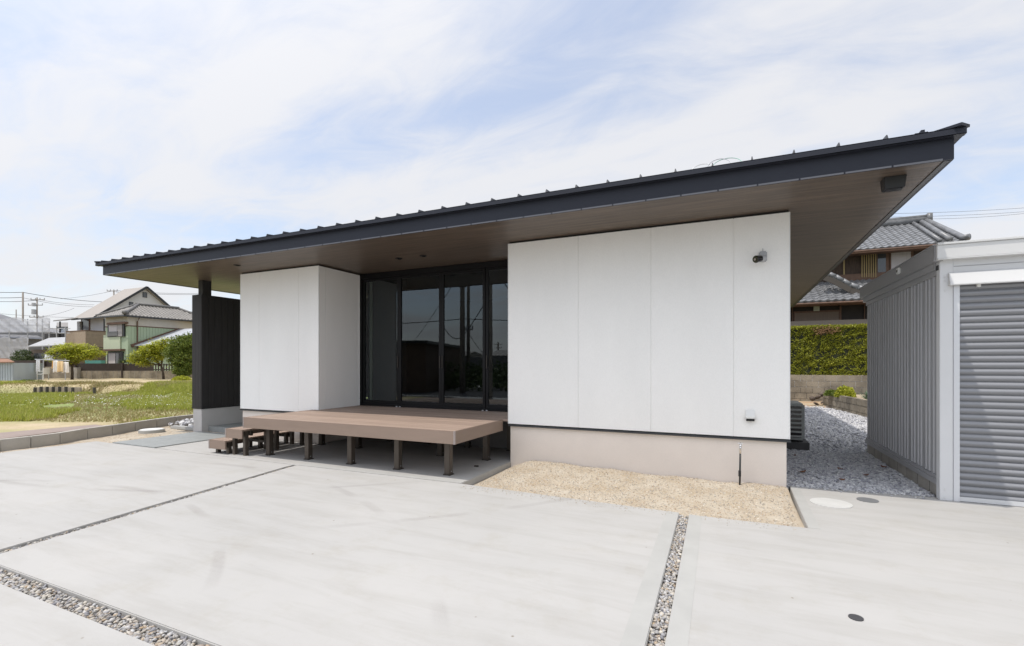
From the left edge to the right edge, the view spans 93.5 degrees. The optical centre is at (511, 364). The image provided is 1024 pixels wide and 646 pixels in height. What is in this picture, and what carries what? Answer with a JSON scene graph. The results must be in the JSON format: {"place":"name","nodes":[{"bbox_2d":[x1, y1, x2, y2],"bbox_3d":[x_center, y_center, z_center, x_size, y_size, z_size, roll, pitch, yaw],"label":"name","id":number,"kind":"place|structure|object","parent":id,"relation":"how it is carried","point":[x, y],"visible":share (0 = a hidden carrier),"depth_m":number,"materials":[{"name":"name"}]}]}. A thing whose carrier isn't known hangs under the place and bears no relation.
{"place":"outdoors","nodes":[
{"label":"outdoors","id":0,"kind":"place"},
{"bbox_2d":[0,424,101,438],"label":"path","id":1,"kind":"structure","parent":0,"point":[3,435],"depth_m":10.61,"materials":[{"name":"grey concrete"}]},
{"bbox_2d":[0,584,154,645],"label":"concrete paving","id":2,"kind":"structure","parent":0,"point":[27,620],"depth_m":2.74,"materials":[{"name":"grey concrete"}]},
{"bbox_2d":[0,380,192,423],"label":"grass","id":3,"kind":"structure","parent":0,"point":[182,395],"depth_m":19.02,"materials":[{"name":"green plant"}]},
{"bbox_2d":[0,381,192,423],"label":"dry grass","id":4,"kind":"structure","parent":0,"point":[107,416],"depth_m":16.06,"materials":[{"name":"plant"}]},
{"bbox_2d":[0,569,209,645],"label":"pebble strip","id":5,"kind":"object","parent":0,"point":[127,625],"visible":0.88,"depth_m":2.93,"materials":[{"name":"grey gravel"}]},
{"bbox_2d":[25,380,191,393],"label":"bank grass","id":6,"kind":"structure","parent":0,"point":[101,383],"depth_m":25.76,"materials":[{"name":"beige plant"}]},
{"bbox_2d":[0,424,224,452],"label":"sand bed","id":7,"kind":"object","parent":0,"point":[111,439],"visible":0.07,"depth_m":10.02,"materials":[{"name":"beige sand"}]},
{"bbox_2d":[0,414,192,451],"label":"block kerb","id":8,"kind":"structure","parent":7,"relation":"on","point":[25,442],"depth_m":9.67,"materials":[{"name":"concrete"}]},
{"bbox_2d":[138,428,164,433],"bbox_3d":[-8.028,1.499,10.734,0.480,0.102,0.480,0,0,24],"label":"manhole cover","id":9,"kind":"object","parent":7,"relation":"on","point":[150,430],"visible":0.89,"depth_m":10.59,"materials":[{"name":"white plastic"}]},
{"bbox_2d":[112,431,224,447],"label":"tile path","id":10,"kind":"structure","parent":7,"relation":"on","point":[171,440],"depth_m":9.51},
{"bbox_2d":[168,418,192,426],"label":"white rocks","id":11,"kind":"object","parent":7,"relation":"on","point":[186,422],"visible":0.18,"depth_m":11.64,"materials":[{"name":"white stone"}]},
{"bbox_2d":[170,425,192,430],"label":"stepping slab","id":12,"kind":"structure","parent":7,"relation":"on","point":[179,427],"depth_m":11.19,"materials":[{"name":"grey stone"}]},
{"bbox_2d":[0,467,287,553],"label":"pebble strip","id":13,"kind":"object","parent":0,"point":[40,540],"visible":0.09,"depth_m":4.61,"materials":[{"name":"grey gravel"}]},
{"bbox_2d":[0,441,293,551],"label":"concrete paving","id":14,"kind":"structure","parent":0,"point":[49,492],"depth_m":6.15,"materials":[{"name":"grey concrete"}]},
{"bbox_2d":[0,378,367,432],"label":"field","id":15,"kind":"structure","parent":0,"point":[8,426],"depth_m":15.71,"materials":[{"name":"soil"}]},
{"bbox_2d":[8,348,37,362],"bbox_3d":[-38.404,-0.068,38.018,2.437,2.347,2.033,0,0,24],"label":"garden shrub","id":16,"kind":"object","parent":15,"relation":"on","point":[25,353],"visible":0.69,"depth_m":37.72,"materials":[{"name":"green plant"}]},
{"bbox_2d":[15,379,48,381],"bbox_3d":[-29.265,1.180,29.024,2.676,0.560,2.749,0,0,24],"label":"weed clump","id":17,"kind":"object","parent":15,"relation":"on","point":[31,380],"visible":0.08,"depth_m":29.06,"materials":[{"name":"green plant"}]},
{"bbox_2d":[0,314,69,362],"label":"scaffolded house","id":18,"kind":"structure","parent":15,"relation":"on","point":[16,333],"depth_m":43.09,"materials":[{"name":"grey stone"}]},
{"bbox_2d":[36,368,49,379],"bbox_3d":[-32.133,0.690,33.000,0.480,0.880,0.480,0,0,0],"label":"garden chair","id":19,"kind":"object","parent":15,"relation":"on","point":[46,370],"visible":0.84,"depth_m":33.00,"materials":[{"name":"white plastic"}]},
{"bbox_2d":[35,359,69,379],"bbox_3d":[-31.500,0.373,33.000,2.356,1.493,0.060,0,0,0],"label":"laundry pole","id":20,"kind":"object","parent":15,"relation":"on","point":[65,360],"visible":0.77,"depth_m":32.98,"materials":[{"name":"white metal"}]},
{"bbox_2d":[36,360,39,371],"bbox_3d":[-32.458,0.107,33.009,0.254,0.862,0.155,0,0,0],"label":"towel","id":21,"kind":"object","parent":20,"relation":"hanging from","point":[37,365],"visible":1,"depth_m":32.98,"materials":[{"name":"fabric"}]},
{"bbox_2d":[53,361,57,372],"bbox_3d":[-31.210,0.176,32.955,0.300,0.815,0.154,0,0,0],"label":"bed sheet","id":22,"kind":"object","parent":20,"relation":"hanging from","point":[54,366],"visible":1,"depth_m":32.94,"materials":[{"name":"fabric"}]},
{"bbox_2d":[57,361,62,371],"bbox_3d":[-30.852,0.175,32.906,0.414,0.721,0.155,0,0,0],"label":"bed sheet","id":23,"kind":"object","parent":20,"relation":"hanging from","point":[59,366],"visible":1,"depth_m":32.88,"materials":[{"name":"fabric"}]},
{"bbox_2d":[62,362,68,372],"bbox_3d":[-30.547,0.233,32.959,0.402,0.745,0.155,0,0,0],"label":"bed sheet","id":24,"kind":"object","parent":20,"relation":"hanging from","point":[65,367],"visible":1,"depth_m":32.95,"materials":[{"name":"fabric"}]},
{"bbox_2d":[28,337,84,362],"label":"outbuilding","id":25,"kind":"structure","parent":15,"relation":"on","point":[51,342],"depth_m":38.00,"materials":[{"name":"grey metal"}]},
{"bbox_2d":[34,353,46,358],"bbox_3d":[-36.985,-0.610,37.965,1.380,0.478,0.050,0,0,0],"label":"window","id":26,"kind":"structure","parent":25,"relation":"in","point":[39,355],"depth_m":37.94,"materials":[{"name":"grey glass"}]},
{"bbox_2d":[57,322,67,329],"bbox_3d":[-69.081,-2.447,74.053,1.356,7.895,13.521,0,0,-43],"label":"distant house","id":27,"kind":"structure","parent":15,"relation":"on","point":[64,324],"depth_m":71.39,"materials":[{"name":"tile"}]},
{"bbox_2d":[42,341,106,379],"bbox_3d":[-30.713,-0.259,33.986,4.346,2.739,2.214,0,0,5],"label":"flat topped tree","id":28,"kind":"object","parent":15,"relation":"on","point":[82,352],"visible":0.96,"depth_m":33.63,"materials":[{"name":"green plant"}]},
{"bbox_2d":[85,360,104,362],"bbox_3d":[-32.709,0.405,37.800,1.262,1.389,0.400,0,0,0],"label":"green net panel","id":29,"kind":"object","parent":15,"relation":"on","point":[96,361],"visible":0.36,"depth_m":37.60,"materials":[{"name":"teal fabric"}]},
{"bbox_2d":[1,394,190,404],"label":"clover flowers","id":30,"kind":"object","parent":15,"relation":"on","point":[117,401],"visible":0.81,"depth_m":18.83,"materials":[{"name":"white plant"}]},
{"bbox_2d":[53,286,169,362],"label":"gabled house","id":31,"kind":"structure","parent":15,"relation":"on","point":[90,330],"depth_m":45.82,"materials":[{"name":"beige"}]},
{"bbox_2d":[81,319,89,329],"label":"window","id":32,"kind":"structure","parent":31,"relation":"in","point":[85,322],"depth_m":46.21,"materials":[{"name":"grey glass"}]},
{"bbox_2d":[44,367,191,378],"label":"garden wall","id":33,"kind":"structure","parent":15,"relation":"on","point":[79,373],"depth_m":36.00,"materials":[{"name":"concrete"}]},
{"bbox_2d":[13,360,45,367],"bbox_3d":[-36.131,0.197,36.096,2.464,1.008,0.194,0,0,2],"label":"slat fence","id":34,"kind":"object","parent":33,"relation":"on","point":[25,361],"visible":0.34,"depth_m":36.05,"materials":[{"name":"wood"}]},
{"bbox_2d":[46,361,76,366],"bbox_3d":[-33.813,0.235,36.096,2.455,1.034,0.195,0,0,3],"label":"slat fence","id":35,"kind":"object","parent":33,"relation":"on","point":[48,364],"visible":0.29,"depth_m":36.05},
{"bbox_2d":[77,363,123,377],"bbox_3d":[-30.893,0.462,36.098,3.650,1.084,0.197,0,0,2],"label":"slat fence","id":36,"kind":"object","parent":33,"relation":"on","point":[102,366],"visible":0.97,"depth_m":36.05,"materials":[{"name":"brown wood"}]},
{"bbox_2d":[124,364,176,375],"bbox_3d":[-27.065,0.474,36.098,4.238,1.059,0.198,0,0,1],"label":"slat fence","id":37,"kind":"object","parent":33,"relation":"on","point":[130,367],"visible":0.7,"depth_m":36.05,"materials":[{"name":"brown wood"}]},
{"bbox_2d":[117,355,135,363],"bbox_3d":[-29.586,0.196,36.976,1.531,1.821,0.940,0,0,-7],"label":"garden shrub","id":38,"kind":"object","parent":15,"relation":"on","point":[122,361],"visible":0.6,"depth_m":36.89,"materials":[{"name":"green plant"}]},
{"bbox_2d":[93,302,191,363],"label":"green house","id":39,"kind":"structure","parent":15,"relation":"on","point":[127,326],"depth_m":40.84,"materials":[{"name":"tile"}]},
{"bbox_2d":[107,352,123,362],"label":"window","id":40,"kind":"structure","parent":39,"relation":"in","point":[112,357],"depth_m":40.49,"materials":[{"name":"grey glass"}]},
{"bbox_2d":[106,322,127,336],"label":"window","id":41,"kind":"structure","parent":39,"relation":"in","point":[114,329],"depth_m":40.18,"materials":[{"name":"grey glass"}]},
{"bbox_2d":[126,337,170,378],"bbox_3d":[-25.528,-0.420,33.880,3.265,3.061,2.188,0,0,-17],"label":"flat topped tree","id":42,"kind":"object","parent":15,"relation":"on","point":[153,353],"visible":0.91,"depth_m":33.75,"materials":[{"name":"green plant"}]},
{"bbox_2d":[130,328,191,370],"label":"lean to shed","id":43,"kind":"object","parent":15,"relation":"on","point":[172,333],"visible":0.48,"depth_m":41.10,"materials":[{"name":"metal"}]},
{"bbox_2d":[161,331,191,377],"bbox_3d":[-22.522,-0.574,32.908,2.558,3.373,2.404,0,0,24],"label":"bushy tree","id":44,"kind":"object","parent":15,"relation":"on","point":[178,351],"visible":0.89,"depth_m":32.54,"materials":[{"name":"green plant"}]},
{"bbox_2d":[171,375,191,380],"bbox_3d":[-21.955,0.948,32.013,1.226,0.461,1.221,0,0,-3],"label":"weed clump","id":45,"kind":"object","parent":15,"relation":"on","point":[180,377],"visible":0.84,"depth_m":31.74,"materials":[{"name":"green plant"}]},
{"bbox_2d":[157,437,510,484],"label":"concrete paving","id":46,"kind":"structure","parent":0,"point":[418,458],"depth_m":7.74,"materials":[{"name":"grey concrete"}]},
{"bbox_2d":[208,426,303,455],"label":"deck steps","id":47,"kind":"structure","parent":46,"relation":"on","point":[232,439],"depth_m":8.07,"materials":[{"name":"brown wood"}]},
{"bbox_2d":[243,405,509,475],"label":"wooden deck","id":48,"kind":"structure","parent":46,"relation":"on","point":[445,430],"depth_m":7.33,"materials":[{"name":"brown wood"}]},
{"bbox_2d":[0,465,678,645],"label":"concrete paving","id":49,"kind":"structure","parent":0,"point":[297,555],"depth_m":3.60,"materials":[{"name":"grey concrete"}]},
{"bbox_2d":[300,463,819,645],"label":"paving edge band","id":50,"kind":"object","parent":49,"relation":"on","point":[638,626],"visible":1,"depth_m":3.37,"materials":[{"name":"grey concrete"}]},
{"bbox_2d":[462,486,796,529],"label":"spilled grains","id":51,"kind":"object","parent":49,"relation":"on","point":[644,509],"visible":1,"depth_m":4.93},
{"bbox_2d":[0,0,1023,330],"label":"sky","id":52,"kind":"structure","parent":0,"point":[128,128],"materials":[{"name":"blue"}]},
{"bbox_2d":[474,460,804,527],"bbox_3d":[1.347,1.512,5.912,3.730,0.156,1.640,0,0,24],"label":"sand bed","id":53,"kind":"object","parent":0,"point":[797,518],"visible":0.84,"depth_m":5.77,"materials":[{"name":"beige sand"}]},
{"bbox_2d":[738,443,742,484],"bbox_3d":[2.800,1.259,5.901,0.058,0.583,0.100,0,0,24],"label":"standing tap","id":54,"kind":"object","parent":53,"relation":"on","point":[740,451],"visible":0.94,"depth_m":5.91,"materials":[{"name":"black metal"}]},
{"bbox_2d":[647,514,688,645],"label":"pebble strip","id":55,"kind":"object","parent":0,"point":[659,629],"visible":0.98,"depth_m":3.23,"materials":[{"name":"grey gravel"}]},
{"bbox_2d":[665,486,1023,645],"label":"concrete paving","id":56,"kind":"structure","parent":0,"point":[899,570],"depth_m":3.40,"materials":[{"name":"grey concrete"}]},
{"bbox_2d":[810,498,852,508],"bbox_3d":[3.437,1.497,5.193,0.390,0.006,0.390,0,0,24],"label":"manhole cover","id":57,"kind":"object","parent":56,"relation":"on","point":[832,503],"visible":1,"depth_m":5.16,"materials":[{"name":"grey concrete"}]},
{"bbox_2d":[848,614,863,621],"bbox_3d":[2.031,1.497,2.845,0.076,0.006,0.076,0,0,24],"label":"floor drain","id":58,"kind":"object","parent":56,"relation":"on","point":[855,617],"visible":1,"depth_m":2.84,"materials":[{"name":"grey metal"}]},
{"bbox_2d":[856,497,878,502],"bbox_3d":[3.916,1.496,5.305,0.200,0.007,0.200,0,0,24],"label":"drain cover","id":59,"kind":"object","parent":56,"relation":"on","point":[868,500],"visible":1,"depth_m":5.30,"materials":[{"name":"grey metal"}]},
{"bbox_2d":[797,486,924,498],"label":"stray gravel","id":60,"kind":"structure","parent":0,"point":[864,492],"depth_m":5.61,"materials":[{"name":"grey gravel"}]},
{"bbox_2d":[787,447,935,496],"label":"gravel","id":61,"kind":"structure","parent":0,"point":[820,465],"depth_m":6.63,"materials":[{"name":"grey gravel"}]},
{"bbox_2d":[790,212,970,374],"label":"tiled house","id":62,"kind":"structure","parent":0,"point":[832,297],"depth_m":22.44,"materials":[{"name":"grey tile"}]},
{"bbox_2d":[877,253,889,271],"bbox_3d":[17.503,-4.734,22.721,0.517,1.124,0.044,0,0,24],"label":"window","id":63,"kind":"structure","parent":62,"relation":"in","point":[883,263],"depth_m":22.70,"materials":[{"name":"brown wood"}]},
{"bbox_2d":[889,251,913,269],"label":"wall","id":64,"kind":"structure","parent":62,"relation":"in","point":[895,259],"depth_m":22.46,"materials":[{"name":"white paint"}]},
{"bbox_2d":[895,208,1016,213],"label":"overhead wire","id":65,"kind":"object","parent":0,"point":[959,211],"visible":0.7,"depth_m":54.30,"materials":[{"name":"grey metal"}]},
{"label":"gravel base","id":66,"kind":"structure","parent":0,"visible":0},
{"bbox_2d":[787,401,809,450],"bbox_3d":[5.170,1.120,8.909,0.460,0.840,0.900,0,0,24],"label":"air conditioner","id":67,"kind":"object","parent":66,"relation":"on","point":[799,441],"visible":0.53,"depth_m":8.51,"materials":[{"name":"black metal"}]},
{"bbox_2d":[799,401,829,407],"bbox_3d":[10.428,1.485,18.108,2.800,0.070,2.600,0,0,24],"label":"soil patch","id":68,"kind":"object","parent":66,"relation":"on","point":[809,403],"depth_m":18.02,"materials":[{"name":"beige soil"}]},
{"bbox_2d":[805,405,866,451],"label":"gravel","id":69,"kind":"structure","parent":66,"relation":"on","point":[827,426],"depth_m":11.14,"materials":[{"name":"grey gravel"}]},
{"bbox_2d":[859,236,1023,506],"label":"storage garage","id":70,"kind":"structure","parent":66,"relation":"on","point":[945,370],"depth_m":5.27,"materials":[{"name":"metal"}]},
{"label":"planter soil","id":71,"kind":"structure","parent":0,"visible":0},
{"bbox_2d":[823,389,835,395],"bbox_3d":[10.997,0.997,16.536,0.559,0.281,0.563,0,0,24],"label":"leafy shrub","id":72,"kind":"object","parent":71,"relation":"on","point":[830,392],"visible":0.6,"depth_m":16.44,"materials":[{"name":"green plant"}]},
{"bbox_2d":[833,385,856,397],"bbox_3d":[10.965,0.904,15.883,0.623,0.463,0.649,0,0,-8],"label":"leafy shrub","id":73,"kind":"object","parent":71,"relation":"on","point":[844,390],"visible":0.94,"depth_m":15.73,"materials":[{"name":"green plant"}]},
{"bbox_2d":[860,391,866,398],"bbox_3d":[10.699,0.893,14.352,0.641,0.373,0.584,0,0,24],"label":"spiky plant","id":74,"kind":"object","parent":71,"relation":"on","point":[864,395],"visible":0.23,"depth_m":14.43,"materials":[{"name":"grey plant"}]},
{"label":"ground","id":75,"kind":"structure","parent":0,"visible":0},
{"bbox_2d":[0,358,42,380],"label":"tin shed","id":76,"kind":"structure","parent":75,"relation":"on","point":[15,371],"depth_m":31.56,"materials":[{"name":"grey metal"}]},
{"bbox_2d":[22,292,23,318],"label":"utility pole","id":77,"kind":"object","parent":75,"relation":"on","point":[23,305],"visible":0.34,"depth_m":61.98,"materials":[{"name":"concrete"}]},
{"bbox_2d":[24,292,98,301],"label":"overhead wire","id":78,"kind":"object","parent":77,"relation":"attached to","point":[62,298],"visible":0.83,"depth_m":68.55,"materials":[{"name":"grey metal"}]},
{"bbox_2d":[28,297,44,317],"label":"utility pole","id":79,"kind":"object","parent":75,"relation":"on","point":[34,311],"visible":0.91,"depth_m":74.86,"materials":[{"name":"concrete"}]},
{"bbox_2d":[37,387,81,392],"bbox_3d":[-23.379,1.395,24.796,2.395,0.410,0.091,0,0,0],"label":"bank boarding","id":80,"kind":"object","parent":75,"relation":"on","point":[76,389],"visible":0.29,"depth_m":24.75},
{"bbox_2d":[94,122,969,487],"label":"modern house","id":81,"kind":"structure","parent":75,"relation":"on","point":[640,324],"depth_m":6.93,"materials":[{"name":"white paint"}]},
{"bbox_2d":[363,276,398,404],"bbox_3d":[-2.686,-0.472,9.872,0.936,2.581,0.058,0,0,24],"label":"sliding door","id":82,"kind":"structure","parent":81,"relation":"in","point":[387,278],"depth_m":9.94,"materials":[{"name":"black glass"}]},
{"bbox_2d":[399,272,440,406],"bbox_3d":[-1.809,-0.472,9.457,0.996,2.581,0.058,0,0,24],"label":"sliding door","id":83,"kind":"structure","parent":81,"relation":"in","point":[401,402],"depth_m":9.53,"materials":[{"name":"black glass"}]},
{"bbox_2d":[441,268,485,408],"bbox_3d":[-0.921,-0.472,9.054,0.946,2.581,0.058,0,0,24],"label":"sliding door","id":84,"kind":"structure","parent":81,"relation":"in","point":[443,404],"depth_m":9.11,"materials":[{"name":"black glass"}]},
{"bbox_2d":[486,266,507,408],"bbox_3d":[0.100,-0.472,8.606,1.276,2.581,0.058,0,0,24],"label":"sliding door","id":85,"kind":"structure","parent":81,"relation":"in","point":[488,406],"depth_m":8.84,"materials":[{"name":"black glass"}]},
{"bbox_2d":[693,158,740,168],"bbox_3d":[2.277,-2.230,5.359,0.518,0.166,0.206,0,0,24],"label":"roof cable","id":86,"kind":"object","parent":81,"relation":"on","point":[717,161],"visible":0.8,"depth_m":5.37,"materials":[{"name":"white plastic"}]},
{"bbox_2d":[746,410,754,420],"bbox_3d":[2.972,0.642,6.007,0.105,0.135,0.061,0,0,24],"label":"outlet cover","id":87,"kind":"object","parent":81,"relation":"attached to","point":[750,415],"visible":1,"depth_m":5.99,"materials":[{"name":"white plastic"}]},
{"bbox_2d":[752,251,766,262],"bbox_3d":[3.048,-1.333,5.898,0.228,0.205,0.120,0,0,-36],"label":"security camera","id":88,"kind":"object","parent":81,"relation":"attached to","point":[761,256],"visible":1,"depth_m":5.86,"materials":[{"name":"black"}]},
{"bbox_2d":[880,174,906,192],"bbox_3d":[3.852,-1.819,4.867,0.184,0.119,0.149,0,0,24],"label":"soffit hood","id":89,"kind":"object","parent":81,"relation":"attached to","point":[893,183],"visible":1,"depth_m":4.82,"materials":[{"name":"black metal"}]},
{"bbox_2d":[790,375,866,401],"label":"block wall","id":90,"kind":"structure","parent":75,"relation":"on","point":[804,387],"depth_m":18.73,"materials":[{"name":"beige concrete"}]},
{"bbox_2d":[823,395,866,416],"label":"planter wall","id":91,"kind":"structure","parent":75,"relation":"on","point":[854,405],"depth_m":15.07,"materials":[{"name":"concrete"}]},
{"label":"raised ground","id":92,"kind":"structure","parent":0,"visible":0},
{"bbox_2d":[790,323,866,375],"bbox_3d":[12.881,-0.560,19.026,8.772,2.080,1.367,0,0,24],"label":"clipped hedge","id":93,"kind":"object","parent":92,"relation":"on","point":[830,349],"visible":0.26,"depth_m":18.80,"materials":[{"name":"green plant"}]},
{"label":"utility pole","id":94,"kind":"object","parent":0,"visible":0},
{"bbox_2d":[164,294,197,294],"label":"overhead wire","id":95,"kind":"object","parent":94,"relation":"attached to","point":[180,294],"visible":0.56,"depth_m":100.72,"materials":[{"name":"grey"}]}
]}

